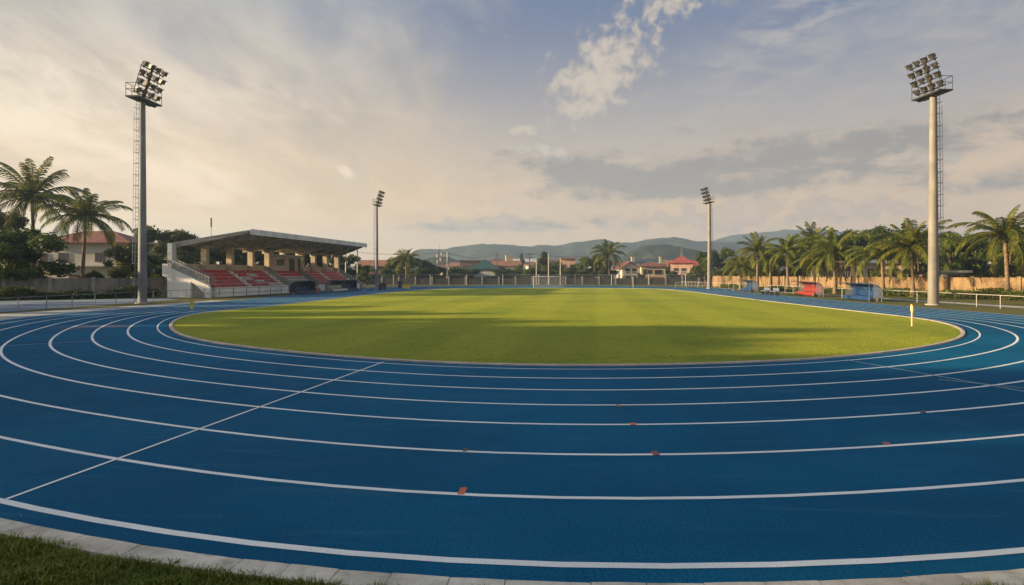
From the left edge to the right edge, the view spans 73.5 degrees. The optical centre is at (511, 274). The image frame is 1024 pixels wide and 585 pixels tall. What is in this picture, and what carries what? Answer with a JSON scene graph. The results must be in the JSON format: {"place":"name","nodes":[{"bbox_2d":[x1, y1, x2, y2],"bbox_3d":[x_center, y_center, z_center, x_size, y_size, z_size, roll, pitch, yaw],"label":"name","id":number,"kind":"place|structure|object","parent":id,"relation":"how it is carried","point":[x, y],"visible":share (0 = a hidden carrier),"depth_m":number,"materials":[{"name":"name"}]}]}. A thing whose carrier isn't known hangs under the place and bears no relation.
{"place":"outdoors","nodes":[
{"label":"outdoors","id":0,"kind":"place"},
{"bbox_2d":[0,298,179,311],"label":"service path","id":1,"kind":"structure","parent":0,"point":[7,306],"depth_m":58.73,"materials":[{"name":"grey concrete"}]},
{"bbox_2d":[125,61,167,303],"bbox_3d":[-31.163,-7.609,58.413,2.383,20.218,3.534,0,0,2],"label":"floodlight mast","id":2,"kind":"object","parent":1,"relation":"on","point":[143,100],"visible":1,"depth_m":58.23,"materials":[{"name":"metal"}]},
{"bbox_2d":[36,231,158,277],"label":"house","id":3,"kind":"structure","parent":0,"point":[97,246],"depth_m":99.54,"materials":[{"name":"white concrete"}]},
{"bbox_2d":[95,253,104,261],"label":"window","id":4,"kind":"structure","parent":3,"relation":"in","point":[99,257],"depth_m":99.54,"materials":[{"name":"grey glass"}]},
{"bbox_2d":[0,300,228,319],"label":"apron pavement","id":5,"kind":"structure","parent":0,"point":[13,315],"depth_m":47.47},
{"bbox_2d":[7,289,194,311],"bbox_3d":[-33.737,2.035,45.410,1.488,1.030,47.303,0,0,6],"label":"railing","id":6,"kind":"object","parent":5,"relation":"on","point":[97,293],"visible":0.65,"depth_m":54.42,"materials":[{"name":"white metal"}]},
{"bbox_2d":[358,260,404,277],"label":"house","id":7,"kind":"structure","parent":0,"point":[381,264],"depth_m":186.80,"materials":[{"name":"red tile"}]},
{"bbox_2d":[411,257,459,269],"bbox_3d":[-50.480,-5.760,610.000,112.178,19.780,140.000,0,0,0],"label":"house","id":8,"kind":"structure","parent":0,"point":[432,260],"depth_m":580.61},
{"bbox_2d":[458,260,481,269],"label":"house","id":9,"kind":"structure","parent":0,"point":[466,264],"depth_m":235.90,"materials":[{"name":"grey concrete"}]},
{"bbox_2d":[491,255,521,275],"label":"house","id":10,"kind":"structure","parent":0,"point":[508,263],"depth_m":233.16,"materials":[{"name":"red tile"}]},
{"bbox_2d":[0,285,1023,583],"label":"running track","id":11,"kind":"structure","parent":0,"point":[148,425],"depth_m":9.46,"materials":[{"name":"rubber"}]},
{"bbox_2d":[289,281,316,294],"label":"team shelter","id":12,"kind":"object","parent":11,"relation":"on","point":[302,287],"visible":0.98,"depth_m":86.17,"materials":[{"name":"blue metal"}]},
{"bbox_2d":[325,280,348,291],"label":"team shelter","id":13,"kind":"object","parent":11,"relation":"on","point":[334,285],"visible":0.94,"depth_m":98.05,"materials":[{"name":"grey metal"}]},
{"bbox_2d":[342,279,360,290],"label":"team shelter","id":14,"kind":"object","parent":11,"relation":"on","point":[352,284],"visible":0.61,"depth_m":105.70,"materials":[{"name":"blue metal"}]},
{"bbox_2d":[169,288,964,365],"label":"kerb","id":15,"kind":"structure","parent":11,"relation":"on","point":[960,336],"depth_m":20.73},
{"bbox_2d":[700,187,714,288],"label":"floodlight mast","id":16,"kind":"object","parent":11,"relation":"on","point":[709,260],"visible":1,"depth_m":118.19,"materials":[{"name":"metal"}]},
{"bbox_2d":[0,277,1023,584],"bbox_3d":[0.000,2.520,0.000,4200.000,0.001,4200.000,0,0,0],"label":"ground","id":17,"kind":"structure","parent":0,"point":[948,303],"depth_m":63.33,"materials":[{"name":"green plant"}]},
{"bbox_2d":[0,209,46,262],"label":"broadleaf tree","id":18,"kind":"object","parent":17,"relation":"on","point":[28,257],"visible":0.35,"depth_m":79.63,"materials":[{"name":"green plant"}]},
{"bbox_2d":[25,260,50,277],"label":"round tree","id":19,"kind":"object","parent":17,"relation":"on","point":[39,269],"visible":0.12,"depth_m":77.57,"materials":[{"name":"green plant"}]},
{"bbox_2d":[0,227,80,280],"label":"round tree","id":20,"kind":"object","parent":17,"relation":"on","point":[13,243],"visible":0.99,"depth_m":72.50,"materials":[{"name":"green plant"}]},
{"bbox_2d":[0,156,83,265],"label":"palm tree","id":21,"kind":"object","parent":17,"relation":"on","point":[26,190],"visible":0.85,"depth_m":79.27,"materials":[{"name":"green plant"}]},
{"bbox_2d":[0,285,164,299],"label":"hedge","id":22,"kind":"object","parent":17,"relation":"on","point":[4,293],"visible":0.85,"depth_m":69.34,"materials":[{"name":"green plant"}]},
{"bbox_2d":[33,186,133,277],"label":"palm tree","id":23,"kind":"object","parent":17,"relation":"on","point":[84,214],"visible":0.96,"depth_m":77.62,"materials":[{"name":"green plant"}]},
{"bbox_2d":[0,277,166,298],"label":"boundary wall","id":24,"kind":"structure","parent":17,"relation":"on","point":[90,284],"depth_m":74.57,"materials":[{"name":"concrete"}]},
{"bbox_2d":[85,270,104,277],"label":"shrub","id":25,"kind":"object","parent":17,"relation":"on","point":[94,273],"visible":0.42,"depth_m":81.06,"materials":[{"name":"green plant"}]},
{"bbox_2d":[103,245,153,277],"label":"round tree","id":26,"kind":"object","parent":17,"relation":"on","point":[123,271],"visible":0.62,"depth_m":83.77,"materials":[{"name":"green plant"}]},
{"bbox_2d":[113,252,164,278],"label":"round tree","id":27,"kind":"object","parent":17,"relation":"on","point":[156,260],"visible":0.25,"depth_m":91.93,"materials":[{"name":"green plant"}]},
{"bbox_2d":[123,225,193,263],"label":"broadleaf tree","id":28,"kind":"object","parent":17,"relation":"on","point":[164,237],"visible":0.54,"depth_m":98.24,"materials":[{"name":"green plant"}]},
{"bbox_2d":[154,253,199,277],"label":"round tree","id":29,"kind":"object","parent":17,"relation":"on","point":[192,260],"visible":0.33,"depth_m":94.74,"materials":[{"name":"green plant"}]},
{"bbox_2d":[176,233,214,263],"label":"broadleaf tree","id":30,"kind":"object","parent":17,"relation":"on","point":[197,252],"visible":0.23,"depth_m":102.61,"materials":[{"name":"green plant"}]},
{"bbox_2d":[209,248,246,264],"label":"round tree","id":31,"kind":"object","parent":17,"relation":"on","point":[222,256],"visible":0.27,"depth_m":105.70,"materials":[{"name":"green plant"}]},
{"bbox_2d":[207,286,291,297],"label":"railing","id":32,"kind":"object","parent":17,"relation":"on","point":[233,292],"visible":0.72,"depth_m":77.16,"materials":[{"name":"metal"}]},
{"bbox_2d":[243,251,263,265],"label":"round tree","id":33,"kind":"object","parent":17,"relation":"on","point":[259,256],"visible":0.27,"depth_m":111.75,"materials":[{"name":"green plant"}]},
{"bbox_2d":[162,229,366,297],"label":"grandstand","id":34,"kind":"object","parent":17,"relation":"on","point":[203,278],"visible":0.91,"depth_m":85.33,"materials":[{"name":"concrete"}]},
{"bbox_2d":[328,256,348,271],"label":"round tree","id":35,"kind":"object","parent":17,"relation":"on","point":[341,262],"visible":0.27,"depth_m":133.53,"materials":[{"name":"green plant"}]},
{"bbox_2d":[332,254,361,278],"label":"round tree","id":36,"kind":"object","parent":17,"relation":"on","point":[352,260],"visible":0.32,"depth_m":139.66,"materials":[{"name":"green plant"}]},
{"bbox_2d":[355,265,379,285],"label":"round tree","id":37,"kind":"object","parent":17,"relation":"on","point":[364,270],"visible":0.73,"depth_m":149.52,"materials":[{"name":"green plant"}]},
{"bbox_2d":[372,190,384,287],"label":"floodlight mast","id":38,"kind":"object","parent":17,"relation":"on","point":[379,199],"visible":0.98,"depth_m":122.75,"materials":[{"name":"metal"}]},
{"bbox_2d":[379,268,397,277],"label":"shrub","id":39,"kind":"object","parent":17,"relation":"on","point":[385,272],"visible":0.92,"depth_m":175.39,"materials":[{"name":"green plant"}]},
{"bbox_2d":[383,254,416,277],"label":"round tree","id":40,"kind":"object","parent":17,"relation":"on","point":[401,271],"visible":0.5,"depth_m":176.78,"materials":[{"name":"green plant"}]},
{"bbox_2d":[390,248,419,277],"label":"palm tree","id":41,"kind":"object","parent":17,"relation":"on","point":[405,258],"visible":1,"depth_m":171.34,"materials":[{"name":"green plant"}]},
{"bbox_2d":[407,268,426,277],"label":"shrub","id":42,"kind":"object","parent":17,"relation":"on","point":[413,273],"visible":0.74,"depth_m":172.28,"materials":[{"name":"green plant"}]},
{"bbox_2d":[404,258,441,277],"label":"round tree","id":43,"kind":"object","parent":17,"relation":"on","point":[425,263],"visible":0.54,"depth_m":179.90,"materials":[{"name":"green plant"}]},
{"bbox_2d":[418,266,441,277],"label":"shrub","id":44,"kind":"object","parent":17,"relation":"on","point":[428,271],"visible":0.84,"depth_m":174.13,"materials":[{"name":"green plant"}]},
{"bbox_2d":[448,268,474,277],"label":"round tree","id":45,"kind":"object","parent":17,"relation":"on","point":[457,271],"visible":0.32,"depth_m":177.21,"materials":[{"name":"green plant"}]},
{"bbox_2d":[460,268,485,277],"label":"shrub","id":46,"kind":"object","parent":17,"relation":"on","point":[469,273],"visible":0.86,"depth_m":174.07,"materials":[{"name":"green plant"}]},
{"bbox_2d":[469,259,499,277],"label":"house","id":47,"kind":"structure","parent":17,"relation":"on","point":[485,267],"depth_m":179.24,"materials":[{"name":"green tile"}]},
{"bbox_2d":[486,269,508,277],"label":"shrub","id":48,"kind":"object","parent":17,"relation":"on","point":[503,274],"visible":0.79,"depth_m":177.35,"materials":[{"name":"green plant"}]},
{"bbox_2d":[498,269,519,277],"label":"round tree","id":49,"kind":"object","parent":17,"relation":"on","point":[512,272],"visible":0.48,"depth_m":180.88,"materials":[{"name":"green plant"}]},
{"bbox_2d":[0,518,1023,584],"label":"kerb","id":50,"kind":"structure","parent":17,"relation":"on","point":[105,546],"depth_m":5.66,"materials":[{"name":"concrete"}]},
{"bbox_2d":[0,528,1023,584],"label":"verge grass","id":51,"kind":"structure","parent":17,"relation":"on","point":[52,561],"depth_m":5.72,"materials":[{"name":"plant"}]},
{"bbox_2d":[520,267,541,277],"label":"shrub","id":52,"kind":"object","parent":17,"relation":"on","point":[529,272],"visible":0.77,"depth_m":172.84,"materials":[{"name":"green plant"}]},
{"bbox_2d":[379,275,701,284],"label":"wire fence","id":53,"kind":"object","parent":17,"relation":"on","point":[422,279],"visible":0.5,"depth_m":160.21,"materials":[{"name":"metal"}]},
{"bbox_2d":[536,251,547,273],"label":"slender tree","id":54,"kind":"object","parent":17,"relation":"on","point":[542,262],"visible":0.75,"depth_m":191.44,"materials":[{"name":"green plant"}]},
{"bbox_2d":[538,267,556,277],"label":"shrub","id":55,"kind":"object","parent":17,"relation":"on","point":[545,272],"visible":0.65,"depth_m":173.42,"materials":[{"name":"green plant"}]},
{"bbox_2d":[552,267,574,277],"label":"shrub","id":56,"kind":"object","parent":17,"relation":"on","point":[566,271],"visible":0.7,"depth_m":172.40,"materials":[{"name":"green plant"}]},
{"bbox_2d":[567,269,595,277],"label":"shrub","id":57,"kind":"object","parent":17,"relation":"on","point":[585,273],"visible":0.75,"depth_m":173.23,"materials":[{"name":"green plant"}]},
{"bbox_2d":[577,256,601,277],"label":"round tree","id":58,"kind":"object","parent":17,"relation":"on","point":[585,261],"visible":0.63,"depth_m":178.44,"materials":[{"name":"green plant"}]},
{"bbox_2d":[590,256,612,276],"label":"palm tree","id":59,"kind":"object","parent":17,"relation":"on","point":[599,262],"visible":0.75,"depth_m":177.22,"materials":[{"name":"green plant"}]},
{"bbox_2d":[596,268,618,277],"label":"shrub","id":60,"kind":"object","parent":17,"relation":"on","point":[604,272],"visible":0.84,"depth_m":175.41,"materials":[{"name":"green plant"}]},
{"bbox_2d":[588,239,626,275],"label":"palm tree","id":61,"kind":"object","parent":17,"relation":"on","point":[607,249],"visible":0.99,"depth_m":173.31,"materials":[{"name":"green plant"}]},
{"bbox_2d":[690,251,720,284],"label":"round tree","id":62,"kind":"object","parent":17,"relation":"on","point":[695,271],"visible":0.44,"depth_m":158.94,"materials":[{"name":"green plant"}]},
{"bbox_2d":[701,247,735,272],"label":"round tree","id":63,"kind":"object","parent":17,"relation":"on","point":[725,253],"visible":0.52,"depth_m":149.62,"materials":[{"name":"green plant"}]},
{"bbox_2d":[705,269,731,277],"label":"shrub","id":64,"kind":"object","parent":17,"relation":"on","point":[716,272],"visible":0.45,"depth_m":138.40,"materials":[{"name":"green plant"}]},
{"bbox_2d":[741,280,758,291],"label":"team shelter","id":65,"kind":"object","parent":17,"relation":"on","point":[752,285],"visible":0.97,"depth_m":100.11,"materials":[{"name":"blue paint"}]},
{"bbox_2d":[733,231,776,289],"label":"palm tree","id":66,"kind":"object","parent":17,"relation":"on","point":[756,244],"visible":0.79,"depth_m":106.71,"materials":[{"name":"green plant"}]},
{"bbox_2d":[750,246,790,290],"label":"palm tree","id":67,"kind":"object","parent":17,"relation":"on","point":[770,268],"visible":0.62,"depth_m":104.62,"materials":[{"name":"green plant"}]},
{"bbox_2d":[751,258,796,276],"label":"round tree","id":68,"kind":"object","parent":17,"relation":"on","point":[774,272],"visible":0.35,"depth_m":127.30,"materials":[{"name":"green plant"}]},
{"bbox_2d":[720,283,851,293],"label":"hedge","id":69,"kind":"object","parent":17,"relation":"on","point":[791,289],"visible":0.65,"depth_m":99.62,"materials":[{"name":"green plant"}]},
{"bbox_2d":[761,233,811,290],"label":"palm tree","id":70,"kind":"object","parent":17,"relation":"on","point":[789,248],"visible":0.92,"depth_m":99.59,"materials":[{"name":"green plant"}]},
{"bbox_2d":[765,256,808,276],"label":"round tree","id":71,"kind":"object","parent":17,"relation":"on","point":[798,272],"visible":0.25,"depth_m":128.64,"materials":[{"name":"green plant"}]},
{"bbox_2d":[790,281,823,296],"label":"team shelter","id":72,"kind":"object","parent":17,"relation":"on","point":[813,288],"visible":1,"depth_m":78.82,"materials":[{"name":"red paint"}]},
{"bbox_2d":[789,248,831,281],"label":"palm tree","id":73,"kind":"object","parent":17,"relation":"on","point":[809,261],"visible":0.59,"depth_m":90.93,"materials":[{"name":"green plant"}]},
{"bbox_2d":[792,221,839,276],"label":"palm tree","id":74,"kind":"object","parent":17,"relation":"on","point":[809,234],"visible":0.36,"depth_m":103.54,"materials":[{"name":"green plant"}]},
{"bbox_2d":[795,227,867,293],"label":"palm tree","id":75,"kind":"object","parent":17,"relation":"on","point":[835,249],"visible":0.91,"depth_m":87.77,"materials":[{"name":"green plant"}]},
{"bbox_2d":[816,261,855,276],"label":"house","id":76,"kind":"structure","parent":17,"relation":"on","point":[849,271],"depth_m":106.30,"materials":[{"name":"concrete"}]},
{"bbox_2d":[825,228,866,260],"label":"broadleaf tree","id":77,"kind":"object","parent":17,"relation":"on","point":[851,243],"visible":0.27,"depth_m":120.31,"materials":[{"name":"green plant"}]},
{"bbox_2d":[683,281,1023,308],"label":"railing","id":78,"kind":"object","parent":17,"relation":"on","point":[886,290],"visible":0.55,"depth_m":61.43,"materials":[{"name":"white paint"}]},
{"bbox_2d":[837,282,882,301],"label":"team shelter","id":79,"kind":"object","parent":17,"relation":"on","point":[865,291],"visible":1,"depth_m":65.09,"materials":[{"name":"blue paint"}]},
{"bbox_2d":[712,275,1023,298],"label":"boundary wall","id":80,"kind":"structure","parent":17,"relation":"on","point":[960,283],"depth_m":82.25,"materials":[{"name":"concrete"}]},
{"bbox_2d":[854,225,899,256],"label":"broadleaf tree","id":81,"kind":"object","parent":17,"relation":"on","point":[875,231],"visible":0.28,"depth_m":114.87,"materials":[{"name":"green plant"}]},
{"bbox_2d":[842,232,916,295],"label":"palm tree","id":82,"kind":"object","parent":17,"relation":"on","point":[875,254],"visible":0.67,"depth_m":79.82,"materials":[{"name":"green plant"}]},
{"bbox_2d":[857,259,920,276],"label":"house","id":83,"kind":"structure","parent":17,"relation":"on","point":[868,268],"depth_m":101.18,"materials":[{"name":"white concrete"}]},
{"bbox_2d":[864,218,960,296],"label":"palm tree","id":84,"kind":"object","parent":17,"relation":"on","point":[910,242],"visible":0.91,"depth_m":75.53,"materials":[{"name":"green plant"}]},
{"bbox_2d":[895,244,942,276],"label":"round tree","id":85,"kind":"object","parent":17,"relation":"on","point":[923,268],"visible":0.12,"depth_m":99.36,"materials":[{"name":"green plant"}]},
{"bbox_2d":[923,232,982,274],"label":"round tree","id":86,"kind":"object","parent":17,"relation":"on","point":[953,264],"visible":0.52,"depth_m":91.00,"materials":[{"name":"green plant"}]},
{"bbox_2d":[883,287,1023,299],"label":"hedge","id":87,"kind":"object","parent":17,"relation":"on","point":[950,293],"visible":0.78,"depth_m":70.57,"materials":[{"name":"green plant"}]},
{"bbox_2d":[939,270,972,276],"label":"hut","id":88,"kind":"object","parent":17,"relation":"on","point":[953,273],"visible":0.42,"depth_m":78.65,"materials":[{"name":"concrete"}]},
{"bbox_2d":[956,233,986,275],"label":"round tree","id":89,"kind":"object","parent":17,"relation":"on","point":[962,253],"visible":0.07,"depth_m":98.76,"materials":[{"name":"green plant"}]},
{"bbox_2d":[940,235,1003,271],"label":"broadleaf tree","id":90,"kind":"object","parent":17,"relation":"on","point":[977,254],"visible":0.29,"depth_m":91.22,"materials":[{"name":"green plant"}]},
{"bbox_2d":[962,270,992,277],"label":"shrub","id":91,"kind":"object","parent":17,"relation":"on","point":[981,274],"visible":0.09,"depth_m":77.33,"materials":[{"name":"green plant"}]},
{"bbox_2d":[946,205,1023,299],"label":"palm tree","id":92,"kind":"object","parent":17,"relation":"on","point":[1005,232],"visible":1,"depth_m":67.66,"materials":[{"name":"green plant"}]},
{"bbox_2d":[968,222,1023,277],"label":"palm tree","id":93,"kind":"object","parent":17,"relation":"on","point":[1000,261],"visible":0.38,"depth_m":75.94,"materials":[{"name":"green plant"}]},
{"bbox_2d":[972,244,1022,277],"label":"round tree","id":94,"kind":"object","parent":17,"relation":"on","point":[1011,270],"visible":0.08,"depth_m":97.13,"materials":[{"name":"green plant"}]},
{"bbox_2d":[986,253,1023,277],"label":"round tree","id":95,"kind":"object","parent":17,"relation":"on","point":[1011,264],"visible":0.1,"depth_m":88.32,"materials":[{"name":"green plant"}]},
{"bbox_2d":[0,0,1023,265],"label":"sky","id":96,"kind":"structure","parent":0,"point":[529,123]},
{"bbox_2d":[362,276,711,283],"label":"boundary wall","id":97,"kind":"structure","parent":0,"point":[615,280],"depth_m":167.90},
{"bbox_2d":[173,288,959,363],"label":"infield grass","id":98,"kind":"structure","parent":0,"point":[542,300],"depth_m":32.02,"materials":[{"name":"plant"}]},
{"bbox_2d":[533,276,563,287],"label":"football goal","id":99,"kind":"object","parent":98,"relation":"on","point":[539,279],"visible":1,"depth_m":128.94,"materials":[{"name":"white paint"}]},
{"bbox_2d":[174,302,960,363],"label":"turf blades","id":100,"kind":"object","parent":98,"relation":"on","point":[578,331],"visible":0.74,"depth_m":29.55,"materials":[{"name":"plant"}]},
{"bbox_2d":[558,258,576,267],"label":"house","id":101,"kind":"structure","parent":0,"point":[568,262],"depth_m":216.98,"materials":[{"name":"white concrete"}]},
{"bbox_2d":[615,257,639,277],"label":"house","id":102,"kind":"structure","parent":0,"point":[631,268],"depth_m":191.00,"materials":[{"name":"paint"}]},
{"bbox_2d":[625,259,658,264],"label":"hall","id":103,"kind":"structure","parent":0,"point":[639,261],"depth_m":277.91,"materials":[{"name":"grey glass"}]},
{"bbox_2d":[638,257,667,277],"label":"house","id":104,"kind":"structure","parent":0,"point":[651,269],"depth_m":188.49,"materials":[{"name":"paint"}]},
{"bbox_2d":[348,237,968,275],"bbox_3d":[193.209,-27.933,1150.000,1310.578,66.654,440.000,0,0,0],"label":"hills","id":105,"kind":"structure","parent":0,"point":[487,251],"depth_m":1061.14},
{"bbox_2d":[597,244,736,276],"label":"hill","id":106,"kind":"structure","parent":0,"point":[667,252],"depth_m":600.13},
{"bbox_2d":[668,255,694,277],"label":"house","id":107,"kind":"structure","parent":0,"point":[681,265],"depth_m":201.19,"materials":[{"name":"paint"}]},
{"bbox_2d":[707,229,862,243],"bbox_3d":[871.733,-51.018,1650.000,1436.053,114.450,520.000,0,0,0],"label":"remote hills","id":108,"kind":"structure","parent":0,"point":[783,233],"depth_m":1578.67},
{"bbox_2d":[711,287,1023,307],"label":"boundary path","id":109,"kind":"structure","parent":0,"point":[939,301],"depth_m":58.73,"materials":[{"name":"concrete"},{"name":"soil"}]},
{"bbox_2d":[722,250,755,289],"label":"palm tree","id":110,"kind":"object","parent":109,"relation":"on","point":[740,265],"visible":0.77,"depth_m":111.85,"materials":[{"name":"green plant"}]},
{"bbox_2d":[906,53,952,304],"bbox_3d":[33.809,-7.457,55.555,2.347,19.915,3.481,0,0,-3],"label":"floodlight mast","id":111,"kind":"object","parent":109,"relation":"on","point":[933,251],"visible":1,"depth_m":55.31,"materials":[{"name":"metal"}]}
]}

